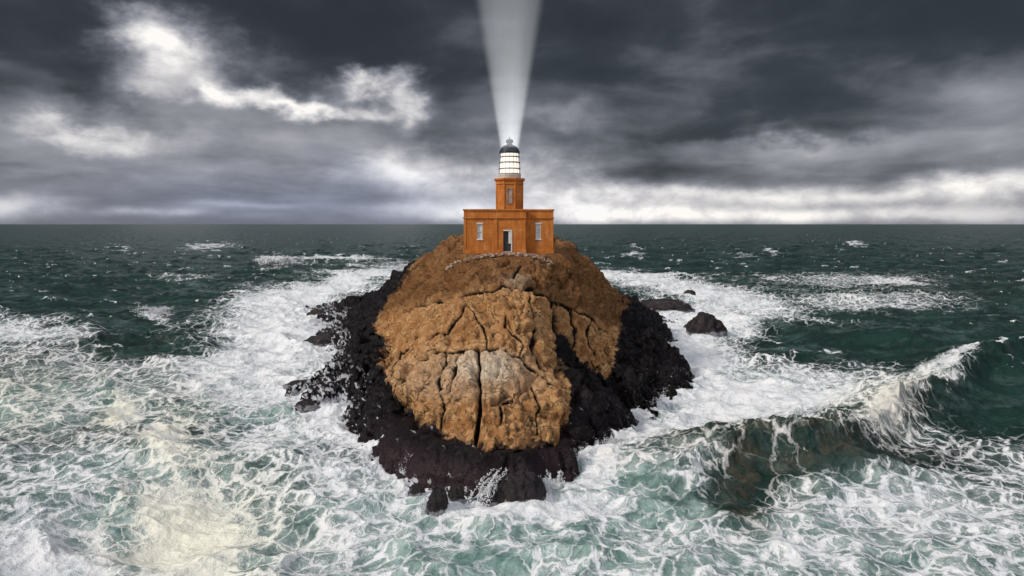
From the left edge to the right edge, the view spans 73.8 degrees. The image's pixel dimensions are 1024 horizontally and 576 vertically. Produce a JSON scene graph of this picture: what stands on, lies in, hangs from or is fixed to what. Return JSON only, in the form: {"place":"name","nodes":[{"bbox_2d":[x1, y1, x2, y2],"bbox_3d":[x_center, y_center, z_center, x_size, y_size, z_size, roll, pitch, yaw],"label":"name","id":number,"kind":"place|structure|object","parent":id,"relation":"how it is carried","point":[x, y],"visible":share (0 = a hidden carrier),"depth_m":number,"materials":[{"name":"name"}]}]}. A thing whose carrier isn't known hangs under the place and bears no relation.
{"place":"outdoors","nodes":[
{"label":"outdoors","id":0,"kind":"place"},
{"bbox_2d":[284,234,694,497],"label":"island terrain","id":1,"kind":"structure","parent":0,"point":[467,376],"depth_m":68.08,"materials":[{"name":"brown stone"}]},
{"bbox_2d":[445,252,553,269],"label":"rubble wall","id":2,"kind":"structure","parent":1,"relation":"on","point":[475,257],"depth_m":81.88,"materials":[{"name":"stone"}]},
{"bbox_2d":[463,137,553,253],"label":"lighthouse","id":3,"kind":"object","parent":1,"relation":"on","point":[509,223],"visible":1,"depth_m":85.14,"materials":[{"name":"orange paint"}]},
{"bbox_2d":[476,223,482,239],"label":"window","id":4,"kind":"structure","parent":3,"relation":"in","point":[479,225],"depth_m":84.81,"materials":[{"name":"white glass"}]},
{"bbox_2d":[503,231,510,250],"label":"door","id":5,"kind":"structure","parent":3,"relation":"in","point":[506,246],"depth_m":85.08,"materials":[{"name":"white paint"}]},
{"bbox_2d":[506,188,512,203],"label":"window","id":6,"kind":"structure","parent":3,"relation":"in","point":[509,190],"depth_m":85.77,"materials":[{"name":"glass"}]},
{"bbox_2d":[535,223,541,239],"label":"window","id":7,"kind":"structure","parent":3,"relation":"in","point":[538,225],"depth_m":85.64,"materials":[{"name":"white glass"}]},
{"bbox_2d":[0,224,1023,575],"bbox_3d":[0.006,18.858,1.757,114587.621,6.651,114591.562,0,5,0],"label":"sea","id":8,"kind":"structure","parent":0,"point":[898,468],"depth_m":69.04,"materials":[{"name":"liquid"}]},
{"bbox_2d":[283,379,307,388],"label":"sea rock","id":9,"kind":"object","parent":8,"relation":"in","point":[290,383],"visible":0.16,"depth_m":83.37,"materials":[{"name":"grey stone"}]},
{"bbox_2d":[294,399,320,412],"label":"sea rock","id":10,"kind":"object","parent":8,"relation":"in","point":[306,405],"visible":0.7,"depth_m":73.75,"materials":[{"name":"grey stone"}]},
{"bbox_2d":[306,308,327,315],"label":"sea rock","id":11,"kind":"object","parent":8,"relation":"in","point":[317,312],"visible":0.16,"depth_m":147.38,"materials":[{"name":"black stone"}]},
{"bbox_2d":[303,331,333,346],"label":"sea rock","id":12,"kind":"object","parent":8,"relation":"in","point":[321,339],"visible":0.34,"depth_m":112.37,"materials":[{"name":"black stone"}]},
{"bbox_2d":[407,483,425,496],"bbox_3d":[-7.042,15.335,50.405,1.385,1.947,1.230,0,5,0],"label":"sea rock","id":13,"kind":"object","parent":8,"relation":"in","point":[416,489],"visible":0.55,"depth_m":50.05,"materials":[{"name":"black stone"}]},
{"bbox_2d":[426,485,448,516],"bbox_3d":[-5.158,15.656,47.448,1.571,3.914,1.487,2,6,23],"label":"sea rock","id":14,"kind":"object","parent":8,"relation":"in","point":[437,504],"visible":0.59,"depth_m":46.91,"materials":[{"name":"black stone"}]},
{"bbox_2d":[448,483,465,503],"bbox_3d":[-4.051,15.476,49.245,1.484,2.892,1.194,0,5,0],"label":"sea rock","id":15,"kind":"object","parent":8,"relation":"in","point":[455,492],"visible":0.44,"depth_m":48.85,"materials":[{"name":"black stone"}]},
{"bbox_2d":[480,491,497,506],"bbox_3d":[-1.592,15.515,48.679,1.449,2.187,1.287,0,5,0],"label":"sea rock","id":16,"kind":"object","parent":8,"relation":"in","point":[494,500],"visible":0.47,"depth_m":48.23,"materials":[{"name":"black stone"}]},
{"bbox_2d":[495,466,546,503],"bbox_3d":[0.584,15.531,49.162,3.931,5.342,2.812,0,5,0],"label":"sea rock","id":17,"kind":"object","parent":8,"relation":"in","point":[524,484],"visible":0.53,"depth_m":48.35,"materials":[{"name":"black stone"}]},
{"bbox_2d":[101,243,958,512],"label":"sea spray","id":18,"kind":"object","parent":8,"relation":"on","point":[275,261],"visible":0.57,"depth_m":66.49,"materials":[{"name":"white liquid"}]},
{"bbox_2d":[642,298,695,312],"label":"sea rock","id":19,"kind":"object","parent":8,"relation":"in","point":[657,305],"visible":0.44,"depth_m":156.25,"materials":[{"name":"black stone"}]},
{"bbox_2d":[684,290,695,294],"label":"sea rock","id":20,"kind":"object","parent":8,"relation":"in","point":[692,292],"visible":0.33,"depth_m":187.31,"materials":[{"name":"black stone"}]},
{"bbox_2d":[685,312,727,336],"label":"sea rock","id":21,"kind":"object","parent":8,"relation":"in","point":[705,323],"visible":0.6,"depth_m":123.94,"materials":[{"name":"black stone"}]},
{"bbox_2d":[0,0,1023,223],"label":"sky","id":22,"kind":"structure","parent":0,"point":[112,111],"materials":[{"name":"grey"}]}
]}

